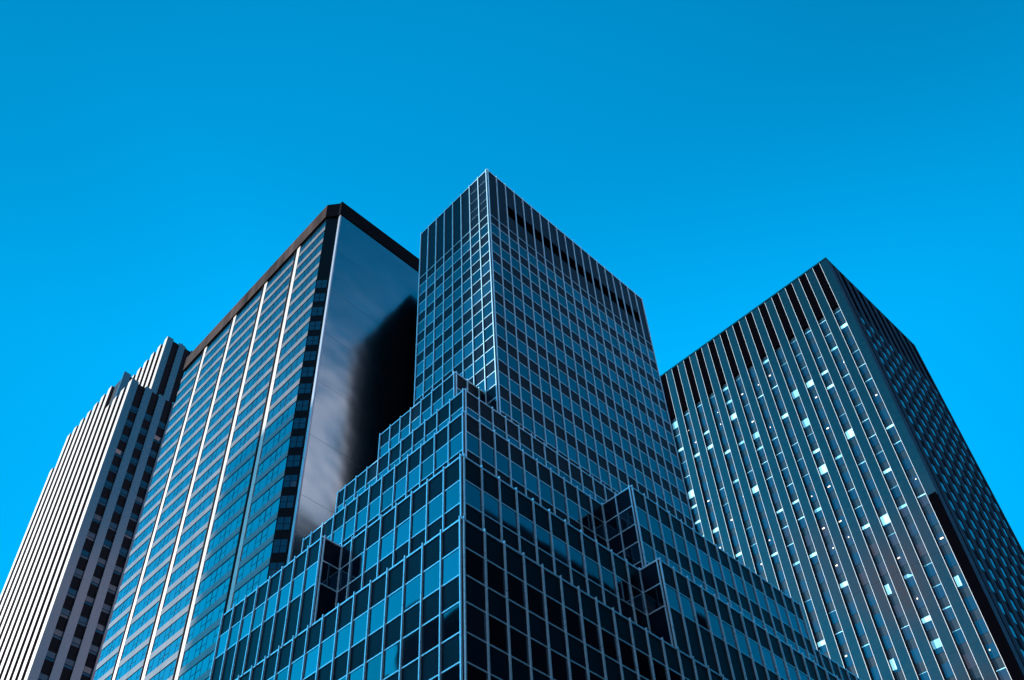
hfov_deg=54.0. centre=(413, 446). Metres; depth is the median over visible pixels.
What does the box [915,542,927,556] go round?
window
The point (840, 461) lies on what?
window
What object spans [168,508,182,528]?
window
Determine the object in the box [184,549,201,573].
window
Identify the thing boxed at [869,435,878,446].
window
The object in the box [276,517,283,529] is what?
chamfer window
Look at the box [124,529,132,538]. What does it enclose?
window
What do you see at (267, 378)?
window
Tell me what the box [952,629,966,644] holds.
window
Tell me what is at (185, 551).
window
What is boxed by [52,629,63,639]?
window
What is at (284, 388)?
window
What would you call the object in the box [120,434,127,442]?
window
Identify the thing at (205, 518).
window
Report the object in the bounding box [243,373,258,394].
window
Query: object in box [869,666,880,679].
window
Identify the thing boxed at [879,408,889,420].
window
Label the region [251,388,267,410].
window
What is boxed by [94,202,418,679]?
banded slab tower
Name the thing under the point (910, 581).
window
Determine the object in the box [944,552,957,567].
window
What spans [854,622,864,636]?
window
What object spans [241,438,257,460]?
window
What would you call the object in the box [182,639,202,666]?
window
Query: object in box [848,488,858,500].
window
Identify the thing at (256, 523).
window
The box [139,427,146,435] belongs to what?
window
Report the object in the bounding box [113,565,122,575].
window
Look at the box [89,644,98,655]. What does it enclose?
window
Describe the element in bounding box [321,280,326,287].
chamfer window
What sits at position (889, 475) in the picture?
window
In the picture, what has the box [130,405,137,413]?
window
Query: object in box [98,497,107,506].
window
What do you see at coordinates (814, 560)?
window
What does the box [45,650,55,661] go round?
window
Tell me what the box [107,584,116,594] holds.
window
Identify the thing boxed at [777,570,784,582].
window
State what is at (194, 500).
window
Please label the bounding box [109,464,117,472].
window
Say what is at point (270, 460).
window
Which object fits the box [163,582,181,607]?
window
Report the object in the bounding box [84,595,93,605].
window
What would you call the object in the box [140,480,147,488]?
window
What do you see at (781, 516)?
window
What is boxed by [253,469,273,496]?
window
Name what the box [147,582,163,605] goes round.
window
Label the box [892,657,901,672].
window
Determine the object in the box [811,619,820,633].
window
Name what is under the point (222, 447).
window
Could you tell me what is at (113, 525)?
window
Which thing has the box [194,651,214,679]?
window
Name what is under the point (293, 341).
window
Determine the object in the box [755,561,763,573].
window
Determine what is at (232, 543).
window
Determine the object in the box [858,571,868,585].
window
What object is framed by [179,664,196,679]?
window
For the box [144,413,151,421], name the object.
window
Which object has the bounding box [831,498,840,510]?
window
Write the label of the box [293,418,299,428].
chamfer window
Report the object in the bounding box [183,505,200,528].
window
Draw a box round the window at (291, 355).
[277,349,294,372]
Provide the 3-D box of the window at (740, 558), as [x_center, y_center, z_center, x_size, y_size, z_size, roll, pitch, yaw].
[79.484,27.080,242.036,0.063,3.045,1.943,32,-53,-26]
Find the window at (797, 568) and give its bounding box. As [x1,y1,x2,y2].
[793,561,801,574]
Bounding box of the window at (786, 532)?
[782,526,790,537]
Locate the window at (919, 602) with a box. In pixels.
[912,594,924,608]
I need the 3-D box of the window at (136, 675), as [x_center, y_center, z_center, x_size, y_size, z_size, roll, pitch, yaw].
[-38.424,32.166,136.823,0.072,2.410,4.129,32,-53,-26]
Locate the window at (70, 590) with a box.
[67,588,76,598]
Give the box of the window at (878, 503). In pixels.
[872,495,883,508]
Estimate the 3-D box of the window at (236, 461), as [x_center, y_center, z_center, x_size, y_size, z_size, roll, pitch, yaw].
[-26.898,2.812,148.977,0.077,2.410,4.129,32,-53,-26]
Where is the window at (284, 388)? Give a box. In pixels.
[271,381,288,404]
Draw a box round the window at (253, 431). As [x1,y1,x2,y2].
[244,420,261,443]
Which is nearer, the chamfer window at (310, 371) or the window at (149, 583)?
the chamfer window at (310, 371)
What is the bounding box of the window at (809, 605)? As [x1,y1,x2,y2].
[805,599,814,612]
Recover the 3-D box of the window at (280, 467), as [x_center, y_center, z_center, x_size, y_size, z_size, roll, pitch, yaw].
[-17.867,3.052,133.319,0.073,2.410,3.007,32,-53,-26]
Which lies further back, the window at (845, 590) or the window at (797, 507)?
the window at (797, 507)
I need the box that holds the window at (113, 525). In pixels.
[108,521,117,531]
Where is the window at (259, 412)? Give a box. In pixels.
[248,404,264,426]
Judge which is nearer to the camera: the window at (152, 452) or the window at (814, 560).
the window at (814, 560)
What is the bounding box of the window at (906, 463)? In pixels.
[901,457,912,470]
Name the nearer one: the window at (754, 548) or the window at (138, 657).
the window at (138, 657)
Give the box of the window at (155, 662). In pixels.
[146,648,165,675]
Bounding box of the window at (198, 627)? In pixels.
[187,615,207,642]
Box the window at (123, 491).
[119,488,127,497]
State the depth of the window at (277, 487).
130.70 m
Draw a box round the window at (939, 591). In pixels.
[933,583,945,598]
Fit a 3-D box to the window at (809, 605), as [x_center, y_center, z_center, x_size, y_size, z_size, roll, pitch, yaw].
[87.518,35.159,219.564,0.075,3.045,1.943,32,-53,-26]
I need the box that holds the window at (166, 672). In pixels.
[159,659,176,679]
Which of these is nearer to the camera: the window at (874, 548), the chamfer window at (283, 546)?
the chamfer window at (283, 546)
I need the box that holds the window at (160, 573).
[153,562,168,584]
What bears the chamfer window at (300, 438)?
in the banded slab tower at (295, 397)
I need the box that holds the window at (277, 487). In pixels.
[268,477,283,500]
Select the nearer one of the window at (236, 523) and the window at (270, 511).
the window at (270, 511)
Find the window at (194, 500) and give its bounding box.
[188,487,204,509]
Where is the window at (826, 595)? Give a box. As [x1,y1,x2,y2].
[822,590,831,603]
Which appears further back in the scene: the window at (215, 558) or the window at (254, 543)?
the window at (215, 558)
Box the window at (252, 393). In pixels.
[240,387,255,408]
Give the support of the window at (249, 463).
in the banded slab tower at (295, 397)
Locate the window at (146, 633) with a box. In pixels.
[136,623,153,647]
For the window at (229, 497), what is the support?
in the banded slab tower at (295, 397)
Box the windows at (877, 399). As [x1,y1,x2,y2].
[674,310,1023,676]
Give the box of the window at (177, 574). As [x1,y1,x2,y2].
[169,562,186,586]
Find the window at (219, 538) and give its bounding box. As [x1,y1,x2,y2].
[207,528,225,553]
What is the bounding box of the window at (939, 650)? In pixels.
[934,638,943,654]
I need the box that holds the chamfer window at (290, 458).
[287,455,293,466]
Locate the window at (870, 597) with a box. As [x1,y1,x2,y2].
[865,591,876,606]
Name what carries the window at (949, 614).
in the granite pier tower at (838, 489)
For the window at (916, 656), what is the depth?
194.72 m
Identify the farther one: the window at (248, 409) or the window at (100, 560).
the window at (100, 560)
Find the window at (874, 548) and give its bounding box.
[869,542,879,556]
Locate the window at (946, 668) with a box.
[940,662,954,678]
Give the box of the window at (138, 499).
[135,496,142,505]
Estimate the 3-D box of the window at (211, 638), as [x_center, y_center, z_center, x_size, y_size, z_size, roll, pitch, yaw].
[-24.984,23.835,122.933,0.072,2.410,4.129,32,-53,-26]
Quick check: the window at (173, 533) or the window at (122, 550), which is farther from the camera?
the window at (122, 550)
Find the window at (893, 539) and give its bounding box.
[888,532,898,546]
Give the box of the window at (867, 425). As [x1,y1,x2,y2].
[862,419,871,430]
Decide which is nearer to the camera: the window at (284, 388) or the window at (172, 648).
the window at (172, 648)
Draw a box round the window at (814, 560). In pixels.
[811,552,818,565]
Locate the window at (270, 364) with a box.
[258,358,273,379]
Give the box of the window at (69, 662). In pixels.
[64,658,74,669]
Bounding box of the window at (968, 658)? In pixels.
[962,652,976,669]
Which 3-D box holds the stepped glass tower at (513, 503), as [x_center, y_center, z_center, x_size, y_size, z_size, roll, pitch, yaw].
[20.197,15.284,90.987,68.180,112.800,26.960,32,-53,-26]
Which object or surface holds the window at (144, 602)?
in the banded slab tower at (295, 397)
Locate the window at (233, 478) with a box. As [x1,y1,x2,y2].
[220,470,238,494]
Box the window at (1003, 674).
[996,668,1010,679]
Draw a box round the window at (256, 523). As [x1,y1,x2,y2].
[245,510,265,538]
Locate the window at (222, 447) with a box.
[211,440,226,461]
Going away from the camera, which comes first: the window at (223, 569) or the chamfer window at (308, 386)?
the window at (223, 569)
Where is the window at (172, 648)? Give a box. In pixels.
[163,635,181,661]
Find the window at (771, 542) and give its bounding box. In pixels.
[766,534,774,546]
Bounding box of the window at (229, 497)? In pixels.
[216,488,234,513]
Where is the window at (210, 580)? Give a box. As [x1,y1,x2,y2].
[197,569,217,596]
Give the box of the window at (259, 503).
[249,489,269,516]
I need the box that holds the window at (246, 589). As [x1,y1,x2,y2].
[232,578,253,606]
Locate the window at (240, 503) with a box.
[229,493,246,517]
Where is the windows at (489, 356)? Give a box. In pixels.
[270,223,815,679]
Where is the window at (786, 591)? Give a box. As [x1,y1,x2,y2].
[782,589,790,597]
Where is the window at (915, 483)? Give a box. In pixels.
[909,475,920,488]
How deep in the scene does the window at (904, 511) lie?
212.64 m
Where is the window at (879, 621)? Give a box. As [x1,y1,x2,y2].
[873,612,884,627]
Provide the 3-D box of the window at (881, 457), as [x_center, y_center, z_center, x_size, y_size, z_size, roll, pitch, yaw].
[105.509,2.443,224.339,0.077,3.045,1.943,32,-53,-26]
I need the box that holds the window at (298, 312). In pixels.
[285,306,301,329]
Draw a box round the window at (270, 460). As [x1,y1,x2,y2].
[257,450,276,476]
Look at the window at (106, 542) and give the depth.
315.33 m
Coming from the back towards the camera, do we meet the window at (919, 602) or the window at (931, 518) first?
the window at (931, 518)
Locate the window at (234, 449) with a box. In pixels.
[228,435,245,459]
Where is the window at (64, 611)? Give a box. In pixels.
[60,608,70,618]
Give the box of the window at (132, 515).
[130,512,137,521]
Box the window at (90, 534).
[86,531,95,541]
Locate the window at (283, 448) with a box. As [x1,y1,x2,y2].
[275,438,289,460]
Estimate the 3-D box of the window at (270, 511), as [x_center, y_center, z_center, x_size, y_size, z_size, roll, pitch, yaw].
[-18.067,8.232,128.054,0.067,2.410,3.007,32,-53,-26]
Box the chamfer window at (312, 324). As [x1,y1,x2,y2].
[309,322,314,329]
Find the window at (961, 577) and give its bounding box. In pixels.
[954,573,967,589]
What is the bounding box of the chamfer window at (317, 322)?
[315,321,320,329]
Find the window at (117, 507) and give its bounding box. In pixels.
[114,505,122,513]
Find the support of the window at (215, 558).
in the banded slab tower at (295, 397)
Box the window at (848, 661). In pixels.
[843,652,853,667]
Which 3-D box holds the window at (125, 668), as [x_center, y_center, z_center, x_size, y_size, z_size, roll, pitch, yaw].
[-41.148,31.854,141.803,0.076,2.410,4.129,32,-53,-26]
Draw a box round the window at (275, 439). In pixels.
[260,432,279,458]
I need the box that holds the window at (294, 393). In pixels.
[285,385,298,405]
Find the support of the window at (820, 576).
in the granite pier tower at (838, 489)
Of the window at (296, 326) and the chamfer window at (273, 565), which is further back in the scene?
the window at (296, 326)
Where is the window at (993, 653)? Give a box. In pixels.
[985,642,999,659]
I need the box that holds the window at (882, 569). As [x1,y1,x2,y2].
[876,562,887,576]
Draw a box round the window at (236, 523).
[224,513,242,538]
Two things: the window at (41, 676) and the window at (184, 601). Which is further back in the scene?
the window at (41, 676)
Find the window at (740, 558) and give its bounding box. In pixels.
[736,552,743,562]
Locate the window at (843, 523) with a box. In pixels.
[837,515,847,528]
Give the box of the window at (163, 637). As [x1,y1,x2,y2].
[152,626,170,651]
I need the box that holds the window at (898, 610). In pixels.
[893,603,904,618]
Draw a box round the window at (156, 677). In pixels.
[150,672,159,679]
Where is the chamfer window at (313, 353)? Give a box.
[310,351,316,359]
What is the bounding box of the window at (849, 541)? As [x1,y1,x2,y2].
[844,533,854,546]
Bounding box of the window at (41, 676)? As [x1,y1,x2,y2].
[38,673,48,679]
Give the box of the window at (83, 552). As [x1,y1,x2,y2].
[80,549,89,559]
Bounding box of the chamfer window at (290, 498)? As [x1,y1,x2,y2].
[287,495,294,507]
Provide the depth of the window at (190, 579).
139.11 m
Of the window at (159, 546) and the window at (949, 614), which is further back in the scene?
the window at (949, 614)
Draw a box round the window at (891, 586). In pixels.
[886,582,895,596]
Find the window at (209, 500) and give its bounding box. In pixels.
[198,492,214,514]
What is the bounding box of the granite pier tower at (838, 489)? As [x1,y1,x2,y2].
[660,257,1023,679]
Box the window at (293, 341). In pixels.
[280,334,297,357]
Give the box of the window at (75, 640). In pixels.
[71,636,80,647]
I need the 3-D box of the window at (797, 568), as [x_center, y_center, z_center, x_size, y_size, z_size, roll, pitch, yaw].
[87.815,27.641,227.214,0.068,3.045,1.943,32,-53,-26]
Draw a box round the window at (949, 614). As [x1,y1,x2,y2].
[943,607,955,621]
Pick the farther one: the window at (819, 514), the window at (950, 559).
the window at (819, 514)
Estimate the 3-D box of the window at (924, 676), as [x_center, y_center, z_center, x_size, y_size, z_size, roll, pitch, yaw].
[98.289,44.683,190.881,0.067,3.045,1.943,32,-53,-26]
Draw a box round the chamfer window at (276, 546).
[272,539,280,552]
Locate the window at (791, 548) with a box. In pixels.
[788,543,795,555]
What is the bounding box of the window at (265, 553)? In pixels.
[257,542,272,566]
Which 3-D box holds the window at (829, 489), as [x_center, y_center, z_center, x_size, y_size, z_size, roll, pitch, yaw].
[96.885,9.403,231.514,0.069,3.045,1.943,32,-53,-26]
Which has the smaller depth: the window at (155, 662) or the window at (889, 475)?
the window at (155, 662)
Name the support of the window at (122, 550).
in the ribbed stone tower at (60, 593)
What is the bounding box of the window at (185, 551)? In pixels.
[174,542,191,566]
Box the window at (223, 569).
[215,555,234,581]
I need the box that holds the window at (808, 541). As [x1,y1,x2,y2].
[804,534,812,546]
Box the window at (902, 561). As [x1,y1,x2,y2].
[896,552,907,566]
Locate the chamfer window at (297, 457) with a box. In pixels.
[293,455,300,466]
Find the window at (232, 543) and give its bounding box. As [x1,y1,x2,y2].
[220,533,238,559]
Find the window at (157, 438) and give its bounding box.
[153,435,160,443]
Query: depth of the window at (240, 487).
141.40 m
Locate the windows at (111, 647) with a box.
[94,219,326,679]
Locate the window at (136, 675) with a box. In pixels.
[128,668,141,679]
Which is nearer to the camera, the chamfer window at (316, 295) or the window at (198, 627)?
the window at (198, 627)
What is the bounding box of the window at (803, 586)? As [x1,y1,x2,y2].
[799,580,807,592]
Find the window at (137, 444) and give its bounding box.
[135,442,142,450]
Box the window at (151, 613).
[142,602,158,625]
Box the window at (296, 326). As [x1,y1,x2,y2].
[283,320,299,342]
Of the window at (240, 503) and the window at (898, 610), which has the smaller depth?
the window at (240, 503)
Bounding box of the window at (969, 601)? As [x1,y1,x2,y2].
[963,595,977,611]
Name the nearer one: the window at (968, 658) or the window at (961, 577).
the window at (968, 658)
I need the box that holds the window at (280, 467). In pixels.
[272,457,286,479]
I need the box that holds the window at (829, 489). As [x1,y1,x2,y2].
[825,481,833,492]
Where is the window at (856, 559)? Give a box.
[851,552,861,565]
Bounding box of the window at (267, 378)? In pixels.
[255,373,270,394]
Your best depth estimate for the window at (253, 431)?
149.28 m
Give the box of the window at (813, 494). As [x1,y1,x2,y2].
[808,490,817,502]
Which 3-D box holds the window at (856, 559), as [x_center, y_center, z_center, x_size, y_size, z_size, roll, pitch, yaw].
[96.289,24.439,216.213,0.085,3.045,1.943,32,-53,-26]
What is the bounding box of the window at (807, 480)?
[803,473,811,485]
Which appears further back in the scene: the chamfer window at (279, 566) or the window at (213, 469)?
the window at (213, 469)
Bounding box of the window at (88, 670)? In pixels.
[82,666,92,676]
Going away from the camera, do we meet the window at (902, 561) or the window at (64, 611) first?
the window at (902, 561)
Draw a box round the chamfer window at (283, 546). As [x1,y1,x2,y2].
[279,539,287,552]
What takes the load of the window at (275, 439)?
in the banded slab tower at (295, 397)
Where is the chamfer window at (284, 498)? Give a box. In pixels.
[280,496,287,507]
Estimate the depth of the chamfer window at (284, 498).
127.28 m
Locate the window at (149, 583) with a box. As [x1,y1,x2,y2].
[138,575,154,597]
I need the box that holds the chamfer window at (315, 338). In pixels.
[312,336,318,344]
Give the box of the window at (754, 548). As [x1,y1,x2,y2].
[751,543,758,555]
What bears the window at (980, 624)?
in the granite pier tower at (838, 489)
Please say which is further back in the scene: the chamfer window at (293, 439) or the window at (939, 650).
the window at (939, 650)
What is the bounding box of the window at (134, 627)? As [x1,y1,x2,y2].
[127,614,144,638]
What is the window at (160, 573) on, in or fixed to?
in the banded slab tower at (295, 397)
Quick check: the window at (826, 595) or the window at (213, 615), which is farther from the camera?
the window at (826, 595)
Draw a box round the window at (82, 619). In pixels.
[78,616,87,626]
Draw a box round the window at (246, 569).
[236,554,258,583]
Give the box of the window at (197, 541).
[189,529,206,552]
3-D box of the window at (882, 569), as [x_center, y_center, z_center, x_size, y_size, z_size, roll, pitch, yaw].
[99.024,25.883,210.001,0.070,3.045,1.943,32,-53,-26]
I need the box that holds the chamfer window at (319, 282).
[316,280,321,287]
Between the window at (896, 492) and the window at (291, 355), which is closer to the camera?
the window at (291, 355)
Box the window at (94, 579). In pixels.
[91,576,100,586]
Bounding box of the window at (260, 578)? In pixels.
[252,566,268,591]
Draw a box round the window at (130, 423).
[125,419,132,427]
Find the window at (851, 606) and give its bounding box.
[847,601,857,615]
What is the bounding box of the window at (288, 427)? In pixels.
[279,420,292,440]
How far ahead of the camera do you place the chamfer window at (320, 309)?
155.95 m
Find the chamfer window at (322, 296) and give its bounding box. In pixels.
[319,293,324,300]
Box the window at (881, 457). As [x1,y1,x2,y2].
[876,451,886,463]
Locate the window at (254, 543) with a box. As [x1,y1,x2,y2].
[241,531,262,559]
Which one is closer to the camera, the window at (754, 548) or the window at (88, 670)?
the window at (754, 548)
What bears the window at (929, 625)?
in the granite pier tower at (838, 489)
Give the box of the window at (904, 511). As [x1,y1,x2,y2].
[900,503,909,517]
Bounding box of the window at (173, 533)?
[163,525,178,546]
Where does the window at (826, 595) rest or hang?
in the granite pier tower at (838, 489)
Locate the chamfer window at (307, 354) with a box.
[304,351,310,360]
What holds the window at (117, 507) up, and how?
in the ribbed stone tower at (60, 593)
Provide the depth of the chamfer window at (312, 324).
153.31 m
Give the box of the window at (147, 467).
[144,465,152,473]
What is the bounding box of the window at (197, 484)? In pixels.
[192,470,208,492]
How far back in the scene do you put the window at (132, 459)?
341.54 m
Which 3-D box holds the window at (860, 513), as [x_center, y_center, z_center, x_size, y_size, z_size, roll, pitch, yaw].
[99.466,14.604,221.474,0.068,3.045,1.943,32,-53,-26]
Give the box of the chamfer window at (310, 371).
[307,367,313,376]
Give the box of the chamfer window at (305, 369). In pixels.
[301,367,307,376]
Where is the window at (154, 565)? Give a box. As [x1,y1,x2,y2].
[144,556,159,577]
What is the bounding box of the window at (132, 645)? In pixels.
[121,635,138,659]
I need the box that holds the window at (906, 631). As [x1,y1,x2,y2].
[901,625,913,640]
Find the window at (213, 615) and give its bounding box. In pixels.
[205,600,225,628]
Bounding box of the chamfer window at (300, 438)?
[296,436,303,446]
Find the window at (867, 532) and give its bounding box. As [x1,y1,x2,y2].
[862,523,872,536]
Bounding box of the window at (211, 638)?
[200,625,219,653]
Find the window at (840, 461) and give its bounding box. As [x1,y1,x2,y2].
[836,457,844,466]
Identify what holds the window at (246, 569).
in the banded slab tower at (295, 397)
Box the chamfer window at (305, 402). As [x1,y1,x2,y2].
[302,400,308,410]
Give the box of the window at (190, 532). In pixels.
[179,523,195,546]
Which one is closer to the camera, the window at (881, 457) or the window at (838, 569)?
the window at (838, 569)
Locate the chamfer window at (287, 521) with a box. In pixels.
[283,517,290,529]
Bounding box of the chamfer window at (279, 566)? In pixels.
[276,562,283,572]
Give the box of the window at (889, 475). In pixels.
[884,469,894,480]
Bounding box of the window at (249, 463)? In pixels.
[237,455,254,479]
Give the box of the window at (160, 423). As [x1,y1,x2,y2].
[158,421,165,428]
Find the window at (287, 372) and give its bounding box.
[274,364,291,388]
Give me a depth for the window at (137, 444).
346.92 m
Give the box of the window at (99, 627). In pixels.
[95,623,104,634]
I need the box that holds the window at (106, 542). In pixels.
[103,539,111,548]
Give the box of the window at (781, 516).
[777,511,784,520]
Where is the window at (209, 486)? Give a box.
[203,473,219,496]
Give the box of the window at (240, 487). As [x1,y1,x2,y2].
[233,474,250,498]
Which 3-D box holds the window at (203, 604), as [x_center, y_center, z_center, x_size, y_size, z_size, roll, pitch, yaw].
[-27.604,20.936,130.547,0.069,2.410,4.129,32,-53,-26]
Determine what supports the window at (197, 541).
in the banded slab tower at (295, 397)
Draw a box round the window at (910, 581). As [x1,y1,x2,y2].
[905,572,915,587]
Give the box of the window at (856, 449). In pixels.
[852,445,861,456]
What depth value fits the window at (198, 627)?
127.87 m
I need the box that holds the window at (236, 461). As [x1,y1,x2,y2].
[224,453,241,476]
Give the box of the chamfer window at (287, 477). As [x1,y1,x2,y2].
[283,475,290,486]
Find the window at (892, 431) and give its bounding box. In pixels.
[887,426,896,436]
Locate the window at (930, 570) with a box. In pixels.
[924,563,936,577]
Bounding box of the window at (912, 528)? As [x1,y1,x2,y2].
[906,522,918,536]
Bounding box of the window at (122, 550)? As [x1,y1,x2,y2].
[119,547,127,556]
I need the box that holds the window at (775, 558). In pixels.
[772,554,779,564]
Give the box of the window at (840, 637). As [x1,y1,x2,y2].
[835,631,845,645]
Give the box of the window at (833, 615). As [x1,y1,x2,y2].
[829,610,838,624]
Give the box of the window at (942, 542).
[935,532,947,546]
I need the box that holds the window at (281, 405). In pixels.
[267,397,285,422]
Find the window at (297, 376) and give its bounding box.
[288,368,301,388]
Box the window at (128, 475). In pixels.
[125,472,132,481]
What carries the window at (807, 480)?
in the granite pier tower at (838, 489)
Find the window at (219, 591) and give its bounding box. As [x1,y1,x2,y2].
[210,577,229,604]
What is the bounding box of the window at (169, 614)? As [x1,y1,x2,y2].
[158,603,176,628]
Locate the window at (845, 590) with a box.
[840,585,850,594]
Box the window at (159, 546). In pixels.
[149,538,164,559]
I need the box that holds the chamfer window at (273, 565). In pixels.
[269,563,276,576]
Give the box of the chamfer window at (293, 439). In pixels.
[290,436,296,447]
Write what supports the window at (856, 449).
in the granite pier tower at (838, 489)
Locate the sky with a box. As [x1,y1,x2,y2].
[0,0,1023,594]
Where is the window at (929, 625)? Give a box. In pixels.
[923,616,934,631]
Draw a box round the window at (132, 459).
[129,457,137,465]
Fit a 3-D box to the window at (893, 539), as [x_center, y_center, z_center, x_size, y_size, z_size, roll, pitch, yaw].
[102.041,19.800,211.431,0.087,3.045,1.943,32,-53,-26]
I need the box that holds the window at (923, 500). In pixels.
[917,494,929,507]
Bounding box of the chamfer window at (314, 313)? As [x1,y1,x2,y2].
[312,307,317,315]
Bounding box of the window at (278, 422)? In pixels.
[264,414,282,439]
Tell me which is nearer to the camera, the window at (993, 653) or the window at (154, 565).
the window at (154, 565)
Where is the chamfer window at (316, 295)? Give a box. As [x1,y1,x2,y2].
[314,294,319,301]
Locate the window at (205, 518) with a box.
[194,510,210,533]
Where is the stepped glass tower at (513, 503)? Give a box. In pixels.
[209,169,860,679]
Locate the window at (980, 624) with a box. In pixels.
[974,618,988,634]
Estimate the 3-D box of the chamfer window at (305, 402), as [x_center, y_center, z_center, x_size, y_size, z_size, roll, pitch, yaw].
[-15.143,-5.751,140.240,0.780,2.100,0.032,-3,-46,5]
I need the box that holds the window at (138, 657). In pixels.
[130,645,147,669]
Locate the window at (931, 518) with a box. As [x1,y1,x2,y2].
[926,512,938,526]
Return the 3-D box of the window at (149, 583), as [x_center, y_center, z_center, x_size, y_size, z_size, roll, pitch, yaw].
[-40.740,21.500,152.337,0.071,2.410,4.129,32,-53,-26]
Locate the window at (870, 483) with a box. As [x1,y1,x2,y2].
[865,478,875,490]
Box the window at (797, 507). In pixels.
[792,501,800,511]
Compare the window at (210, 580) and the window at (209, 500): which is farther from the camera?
the window at (209, 500)
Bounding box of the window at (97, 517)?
[92,513,101,523]
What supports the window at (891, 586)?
in the granite pier tower at (838, 489)
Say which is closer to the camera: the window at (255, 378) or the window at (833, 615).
the window at (255, 378)
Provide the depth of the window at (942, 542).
202.75 m
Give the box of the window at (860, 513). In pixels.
[855,506,865,518]
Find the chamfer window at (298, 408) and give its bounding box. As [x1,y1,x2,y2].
[296,401,302,410]
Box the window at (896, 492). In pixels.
[891,486,901,498]
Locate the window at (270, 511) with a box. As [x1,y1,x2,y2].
[265,498,279,521]
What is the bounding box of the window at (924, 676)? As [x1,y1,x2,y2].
[919,672,929,679]
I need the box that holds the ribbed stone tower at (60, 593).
[0,336,192,679]
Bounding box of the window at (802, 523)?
[798,517,806,528]
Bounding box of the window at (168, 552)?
[158,543,173,565]
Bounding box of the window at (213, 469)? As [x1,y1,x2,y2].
[207,457,222,478]
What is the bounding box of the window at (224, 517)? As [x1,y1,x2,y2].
[212,507,230,532]
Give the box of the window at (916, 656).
[910,647,922,663]
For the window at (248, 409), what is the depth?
156.86 m
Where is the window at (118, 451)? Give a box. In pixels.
[115,449,122,457]
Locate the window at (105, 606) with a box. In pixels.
[101,603,110,613]
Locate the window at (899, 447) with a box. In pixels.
[893,441,904,453]
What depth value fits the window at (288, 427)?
138.60 m
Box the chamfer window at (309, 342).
[307,336,312,344]
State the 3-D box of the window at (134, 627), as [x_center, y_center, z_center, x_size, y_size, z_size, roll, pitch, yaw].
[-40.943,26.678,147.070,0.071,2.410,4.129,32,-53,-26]
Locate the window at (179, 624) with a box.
[169,613,186,637]
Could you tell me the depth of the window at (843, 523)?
223.85 m
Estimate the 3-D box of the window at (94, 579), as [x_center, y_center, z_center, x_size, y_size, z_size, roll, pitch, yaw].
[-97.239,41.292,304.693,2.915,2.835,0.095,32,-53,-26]
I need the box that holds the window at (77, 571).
[74,568,83,578]
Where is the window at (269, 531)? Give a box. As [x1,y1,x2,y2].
[261,519,276,543]
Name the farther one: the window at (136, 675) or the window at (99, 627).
the window at (99, 627)
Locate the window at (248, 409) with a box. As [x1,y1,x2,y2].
[236,402,252,425]
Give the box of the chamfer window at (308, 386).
[305,383,311,392]
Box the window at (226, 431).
[215,424,230,445]
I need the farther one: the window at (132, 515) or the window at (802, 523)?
the window at (132, 515)
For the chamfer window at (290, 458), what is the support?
in the banded slab tower at (295, 397)
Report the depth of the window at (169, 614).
138.74 m
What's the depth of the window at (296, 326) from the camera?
159.08 m
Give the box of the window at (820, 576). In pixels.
[816,571,825,584]
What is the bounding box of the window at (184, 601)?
[174,590,192,615]
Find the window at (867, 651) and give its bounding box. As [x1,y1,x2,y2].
[862,643,872,658]
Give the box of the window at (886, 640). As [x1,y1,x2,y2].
[881,634,892,649]
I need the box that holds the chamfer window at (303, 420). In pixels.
[299,418,305,428]
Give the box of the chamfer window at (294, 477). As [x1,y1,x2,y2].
[290,475,297,486]
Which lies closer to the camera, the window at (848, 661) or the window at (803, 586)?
the window at (848, 661)
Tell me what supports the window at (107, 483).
in the ribbed stone tower at (60, 593)
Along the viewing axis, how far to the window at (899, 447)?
221.89 m
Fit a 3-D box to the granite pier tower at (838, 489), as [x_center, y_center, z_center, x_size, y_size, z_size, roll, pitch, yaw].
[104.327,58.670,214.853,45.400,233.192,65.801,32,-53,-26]
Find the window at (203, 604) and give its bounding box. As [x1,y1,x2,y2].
[192,591,212,619]
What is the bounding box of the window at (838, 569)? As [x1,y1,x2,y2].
[833,561,842,574]
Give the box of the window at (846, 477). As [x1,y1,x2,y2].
[841,471,850,483]
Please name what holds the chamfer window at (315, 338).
in the banded slab tower at (295, 397)
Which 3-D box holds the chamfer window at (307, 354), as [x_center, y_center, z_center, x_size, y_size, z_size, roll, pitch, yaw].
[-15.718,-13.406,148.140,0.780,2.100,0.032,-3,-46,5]
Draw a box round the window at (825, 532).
[820,524,829,537]
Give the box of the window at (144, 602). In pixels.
[133,594,149,617]
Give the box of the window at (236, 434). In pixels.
[232,419,248,441]
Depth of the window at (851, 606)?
210.98 m
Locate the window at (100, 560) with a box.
[97,557,105,567]
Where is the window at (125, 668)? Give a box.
[116,657,132,679]
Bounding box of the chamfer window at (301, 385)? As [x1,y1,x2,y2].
[299,384,304,393]
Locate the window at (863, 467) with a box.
[859,461,868,473]
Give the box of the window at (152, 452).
[149,450,156,458]
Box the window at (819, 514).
[815,508,823,519]
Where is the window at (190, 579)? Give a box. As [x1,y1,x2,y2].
[179,569,196,594]
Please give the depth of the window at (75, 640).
289.01 m
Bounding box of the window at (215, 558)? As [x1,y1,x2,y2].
[202,548,221,574]
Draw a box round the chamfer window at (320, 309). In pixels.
[317,307,322,314]
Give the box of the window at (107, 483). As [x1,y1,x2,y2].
[104,480,112,489]
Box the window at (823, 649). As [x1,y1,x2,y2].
[819,644,827,653]
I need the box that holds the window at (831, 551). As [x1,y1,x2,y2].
[827,543,836,556]
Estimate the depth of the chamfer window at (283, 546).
121.93 m
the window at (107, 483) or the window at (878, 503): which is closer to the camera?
the window at (878, 503)
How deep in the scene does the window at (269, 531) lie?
125.40 m
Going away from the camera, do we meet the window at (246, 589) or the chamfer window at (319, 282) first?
the window at (246, 589)
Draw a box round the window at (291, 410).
[282,402,295,422]
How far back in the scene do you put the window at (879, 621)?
204.79 m
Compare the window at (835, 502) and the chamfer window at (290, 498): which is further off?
the window at (835, 502)
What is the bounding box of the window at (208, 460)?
[196,454,212,476]

